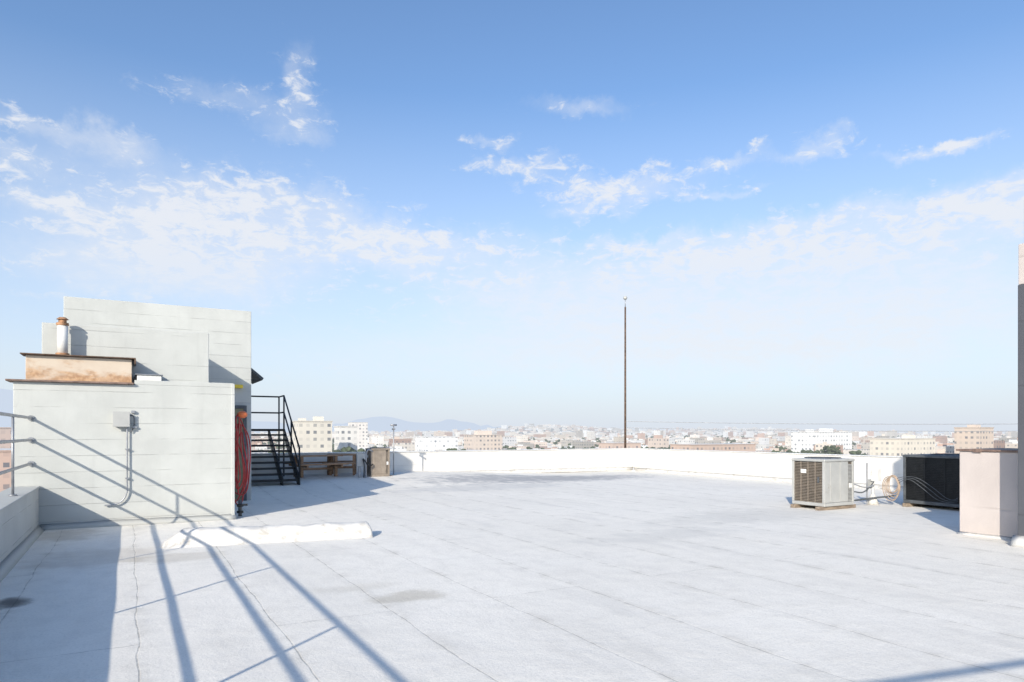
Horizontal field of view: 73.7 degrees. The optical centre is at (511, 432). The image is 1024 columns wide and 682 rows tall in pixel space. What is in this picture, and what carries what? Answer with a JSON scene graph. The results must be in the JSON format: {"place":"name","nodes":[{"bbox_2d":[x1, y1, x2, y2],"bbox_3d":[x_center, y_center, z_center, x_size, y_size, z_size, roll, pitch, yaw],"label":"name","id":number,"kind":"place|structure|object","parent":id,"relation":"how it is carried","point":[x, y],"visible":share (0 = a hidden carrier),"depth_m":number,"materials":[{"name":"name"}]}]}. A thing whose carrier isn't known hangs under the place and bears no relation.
{"place":"outdoors","nodes":[
{"label":"outdoors","id":0,"kind":"place"},
{"bbox_2d":[251,395,299,484],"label":"metal staircase","id":1,"kind":"structure","parent":0,"point":[278,468],"depth_m":19.91,"materials":[{"name":"black metal"}]},
{"bbox_2d":[356,449,372,477],"bbox_3d":[-4.517,0.963,21.081,0.590,0.877,0.210,0,0,-42],"label":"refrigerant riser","id":2,"kind":"object","parent":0,"point":[360,460],"visible":1,"depth_m":20.98,"materials":[{"name":"metal"}]},
{"bbox_2d":[0,389,898,432],"bbox_3d":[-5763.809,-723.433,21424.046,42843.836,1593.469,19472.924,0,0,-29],"label":"distant mountain ridge","id":3,"kind":"structure","parent":0,"point":[380,424],"depth_m":23543.64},
{"bbox_2d":[0,470,1023,681],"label":"flat roof","id":4,"kind":"structure","parent":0,"point":[596,576],"depth_m":6.87,"materials":[{"name":"grey concrete"}]},
{"bbox_2d":[0,525,44,581],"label":"cant","id":5,"kind":"object","parent":4,"relation":"on","point":[9,562],"visible":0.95,"depth_m":8.75,"materials":[{"name":"paint"}]},
{"bbox_2d":[5,296,263,529],"bbox_3d":[-8.105,-0.610,16.080,5.020,4.460,9.219,0,0,-29],"label":"stair penthouse","id":6,"kind":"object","parent":4,"relation":"on","point":[185,395],"visible":0.92,"depth_m":12.01,"materials":[{"name":"white paint"}]},
{"bbox_2d":[20,352,135,382],"bbox_3d":[-7.331,-1.069,11.606,1.645,0.433,0.465,0,0,-29],"label":"rusty roof hatch","id":7,"kind":"object","parent":6,"relation":"on","point":[40,366],"visible":0.81,"depth_m":11.46,"materials":[{"name":"metal"}]},
{"bbox_2d":[55,317,69,354],"bbox_3d":[-7.581,-1.613,11.515,0.200,0.645,0.200,0,0,-29],"label":"vent flue pipe","id":8,"kind":"object","parent":7,"relation":"on","point":[62,324],"visible":0.81,"depth_m":11.45,"materials":[{"name":"silver metal"}]},
{"bbox_2d":[105,411,136,505],"bbox_3d":[-6.662,0.442,11.633,0.481,1.623,0.120,0,0,-29],"label":"electrical junction box","id":9,"kind":"object","parent":6,"relation":"attached to","point":[121,419],"visible":1,"depth_m":11.63,"materials":[{"name":"grey metal"}]},
{"bbox_2d":[235,408,242,499],"bbox_3d":[-6.641,0.515,15.726,0.850,2.130,0.035,0,0,-29],"label":"door","id":10,"kind":"structure","parent":6,"relation":"in","point":[237,410],"depth_m":15.88,"materials":[{"name":"red paint"}]},
{"bbox_2d":[235,411,250,515],"bbox_3d":[-5.151,0.589,12.919,0.450,1.981,0.420,0,0,-29],"label":"fire hose reel","id":11,"kind":"object","parent":6,"relation":"attached to","point":[240,415],"visible":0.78,"depth_m":12.85,"materials":[{"name":"red metal"}]},
{"bbox_2d":[162,521,372,548],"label":"coated roof curb","id":12,"kind":"structure","parent":4,"relation":"on","point":[215,536],"depth_m":9.93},
{"bbox_2d":[285,454,348,477],"bbox_3d":[-6.076,1.040,21.120,1.500,0.660,1.600,0,0,-37],"label":"picnic table","id":13,"kind":"object","parent":4,"relation":"on","point":[304,465],"visible":0.64,"depth_m":20.92,"materials":[{"name":"brown wood"}]},
{"bbox_2d":[325,454,355,474],"bbox_3d":[-5.417,1.032,21.889,1.000,0.660,1.600,0,0,-9],"label":"picnic table","id":14,"kind":"object","parent":4,"relation":"on","point":[352,462],"visible":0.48,"depth_m":21.60,"materials":[{"name":"brown wood"}]},
{"bbox_2d":[365,447,391,476],"bbox_3d":[-4.269,0.947,21.700,0.820,0.925,0.574,0,0,-29],"label":"air conditioner condenser","id":15,"kind":"object","parent":4,"relation":"on","point":[378,458],"visible":0.93,"depth_m":21.46,"materials":[{"name":"beige metal"}]},
{"bbox_2d":[390,424,396,474],"bbox_3d":[-3.839,0.570,22.140,0.184,1.660,0.184,0,0,16],"label":"antenna mast","id":16,"kind":"object","parent":4,"relation":"on","point":[393,428],"visible":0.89,"depth_m":22.12,"materials":[{"name":"metal"}]},
{"bbox_2d":[470,467,632,472],"bbox_3d":[-1.857,1.473,24.846,16.000,0.273,0.132,0,0,-29],"label":"cant","id":17,"kind":"object","parent":4,"relation":"on","point":[593,469],"visible":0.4,"depth_m":27.03,"materials":[{"name":"white"}]},
{"bbox_2d":[634,467,902,490],"bbox_3d":[12.774,1.539,14.929,0.131,0.141,31.600,0,0,-29],"label":"cant","id":18,"kind":"object","parent":4,"relation":"on","point":[879,486],"visible":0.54,"depth_m":23.80,"materials":[{"name":"white"}]},
{"bbox_2d":[791,457,855,510],"bbox_3d":[6.600,1.065,14.480,1.190,1.070,0.804,0,0,-29],"label":"air conditioner condenser","id":19,"kind":"object","parent":4,"relation":"on","point":[824,483],"visible":1,"depth_m":14.19,"materials":[{"name":"grey metal"}]},
{"bbox_2d":[854,461,893,504],"bbox_3d":[7.640,1.125,14.947,1.494,0.950,0.385,0,0,-18],"label":"electrical disconnect post","id":20,"kind":"object","parent":4,"relation":"on","point":[870,484],"visible":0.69,"depth_m":15.02,"materials":[{"name":"white metal"}]},
{"bbox_2d":[882,475,956,502],"bbox_3d":[8.560,1.222,14.408,0.105,0.588,1.611,0,0,-29],"label":"coiled hose","id":21,"kind":"object","parent":20,"relation":"hanging from","point":[887,480],"visible":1,"depth_m":14.79,"materials":[{"name":"beige rubber"}]},
{"bbox_2d":[902,453,959,507],"bbox_3d":[9.374,1.030,14.301,1.320,1.140,1.744,0,0,-29],"label":"air conditioner condenser","id":22,"kind":"object","parent":4,"relation":"on","point":[939,472],"visible":0.46,"depth_m":14.28,"materials":[{"name":"grey metal"}]},
{"bbox_2d":[956,448,1017,540],"bbox_3d":[8.676,0.938,9.111,1.424,1.365,4.500,0,0,-29],"label":"pink equipment enclosure","id":23,"kind":"object","parent":4,"relation":"on","point":[988,492],"visible":0.93,"depth_m":10.35,"materials":[{"name":"paint"}]},
{"bbox_2d":[1010,243,1023,547],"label":"chimney shaft","id":24,"kind":"object","parent":4,"relation":"on","point":[1017,540],"visible":1,"depth_m":9.52,"materials":[{"name":"pink paint"}]},
{"bbox_2d":[0,0,1023,432],"label":"sky","id":25,"kind":"structure","parent":0,"point":[809,213],"materials":[{"name":"blue"}]},
{"bbox_2d":[401,426,1004,434],"bbox_3d":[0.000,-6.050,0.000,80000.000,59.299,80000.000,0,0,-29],"label":"terrain ground","id":26,"kind":"structure","parent":0,"point":[552,429],"depth_m":4004.72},
{"bbox_2d":[0,448,10,491],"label":"brick row building","id":27,"kind":"structure","parent":26,"relation":"on","point":[5,464],"depth_m":194.45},
{"bbox_2d":[0,427,10,447],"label":"brown apartment block","id":28,"kind":"structure","parent":26,"relation":"on","point":[5,433],"depth_m":264.56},
{"bbox_2d":[292,416,332,452],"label":"beige apartment block","id":29,"kind":"structure","parent":26,"relation":"on","point":[314,435],"depth_m":304.16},
{"bbox_2d":[334,426,357,450],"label":"beige apartment block","id":30,"kind":"structure","parent":26,"relation":"on","point":[345,436],"depth_m":340.87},
{"bbox_2d":[333,446,365,451],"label":"street tree","id":31,"kind":"object","parent":26,"relation":"on","point":[347,449],"visible":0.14,"depth_m":239.34,"materials":[{"name":"green plant"}]},
{"bbox_2d":[348,422,367,449],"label":"cream office block","id":32,"kind":"structure","parent":26,"relation":"on","point":[362,434],"depth_m":614.96,"materials":[{"name":"white concrete"}]},
{"bbox_2d":[415,436,457,450],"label":"white warehouse","id":33,"kind":"structure","parent":26,"relation":"on","point":[429,443],"depth_m":462.08,"materials":[{"name":"white concrete"}]},
{"bbox_2d":[446,448,465,450],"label":"street tree","id":34,"kind":"object","parent":26,"relation":"on","point":[449,449],"visible":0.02,"depth_m":299.49,"materials":[{"name":"green plant"}]},
{"bbox_2d":[464,431,502,449],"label":"tan warehouse","id":35,"kind":"structure","parent":26,"relation":"on","point":[482,440],"depth_m":513.21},
{"bbox_2d":[599,442,640,447],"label":"brick warehouse","id":36,"kind":"structure","parent":26,"relation":"on","point":[619,445],"depth_m":424.14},
{"bbox_2d":[254,426,1006,454],"bbox_3d":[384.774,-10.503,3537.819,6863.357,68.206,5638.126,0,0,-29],"label":"distant tree mass","id":37,"kind":"object","parent":26,"relation":"on","point":[858,452],"visible":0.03,"depth_m":662.02,"materials":[{"name":"green plant"}]},
{"bbox_2d":[251,423,1017,454],"bbox_3d":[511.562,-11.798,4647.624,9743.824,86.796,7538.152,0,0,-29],"label":"distant city buildings","id":38,"kind":"structure","parent":26,"relation":"on","point":[764,440],"depth_m":1408.30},
{"bbox_2d":[670,443,755,451],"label":"brick warehouse","id":39,"kind":"structure","parent":26,"relation":"on","point":[733,447],"depth_m":391.54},
{"bbox_2d":[626,421,835,430],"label":"utility cable line","id":40,"kind":"object","parent":26,"relation":"on","point":[735,429],"visible":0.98,"depth_m":57.45,"materials":[{"name":"metal"}]},
{"bbox_2d":[791,429,852,452],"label":"white office building","id":41,"kind":"structure","parent":26,"relation":"on","point":[806,440],"depth_m":511.36,"materials":[{"name":"white concrete"}]},
{"bbox_2d":[816,445,840,453],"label":"street tree","id":42,"kind":"object","parent":26,"relation":"on","point":[834,449],"visible":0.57,"depth_m":418.57,"materials":[{"name":"green plant"}]},
{"bbox_2d":[869,435,935,455],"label":"cream warehouse","id":43,"kind":"structure","parent":26,"relation":"on","point":[907,444],"depth_m":386.84,"materials":[{"name":"beige concrete"}]},
{"bbox_2d":[954,425,993,453],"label":"tan apartment block","id":44,"kind":"structure","parent":26,"relation":"on","point":[973,436],"depth_m":400.59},
{"bbox_3d":[4.076,12.630,10.274,20.460,21.940,31.960,0,0,-29],"label":"host building","id":45,"kind":"object","parent":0,"visible":0},
{"bbox_2d":[0,488,38,562],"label":"wall","id":46,"kind":"structure","parent":45,"relation":"on","point":[19,521],"depth_m":9.00,"materials":[{"name":"paint"}]},
{"bbox_2d":[0,486,39,511],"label":"coping","id":47,"kind":"object","parent":46,"relation":"on","point":[6,500],"visible":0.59,"depth_m":9.58,"materials":[{"name":"paint"}]},
{"bbox_2d":[0,412,33,495],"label":"pipe safety railing","id":48,"kind":"object","parent":47,"relation":"on","point":[12,441],"visible":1,"depth_m":9.35,"materials":[{"name":"metal"}]},
{"bbox_2d":[251,449,632,473],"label":"wall","id":49,"kind":"structure","parent":45,"relation":"on","point":[483,460],"depth_m":25.40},
{"bbox_2d":[251,448,632,454],"bbox_3d":[-3.635,0.688,24.082,20.490,0.025,0.350,0,0,-29],"label":"coping","id":50,"kind":"object","parent":49,"relation":"on","point":[447,451],"visible":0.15,"depth_m":25.09,"materials":[{"name":"white paint"}]},
{"bbox_2d":[623,296,626,447],"bbox_3d":[4.864,-1.863,29.156,0.170,7.925,0.255,0,0,-29],"label":"flagpole","id":51,"kind":"object","parent":49,"relation":"attached to","point":[624,297],"visible":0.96,"depth_m":29.16,"materials":[{"name":"grey metal"}]},
{"bbox_2d":[633,449,902,485],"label":"wall","id":52,"kind":"structure","parent":45,"relation":"on","point":[763,464],"depth_m":23.56,"materials":[{"name":"grey concrete"}]},
{"bbox_2d":[633,448,902,457],"bbox_3d":[12.954,0.688,15.039,0.350,0.025,31.615,0,0,-29],"label":"coping","id":53,"kind":"object","parent":52,"relation":"on","point":[777,452],"visible":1,"depth_m":22.24,"materials":[{"name":"white paint"}]}
]}

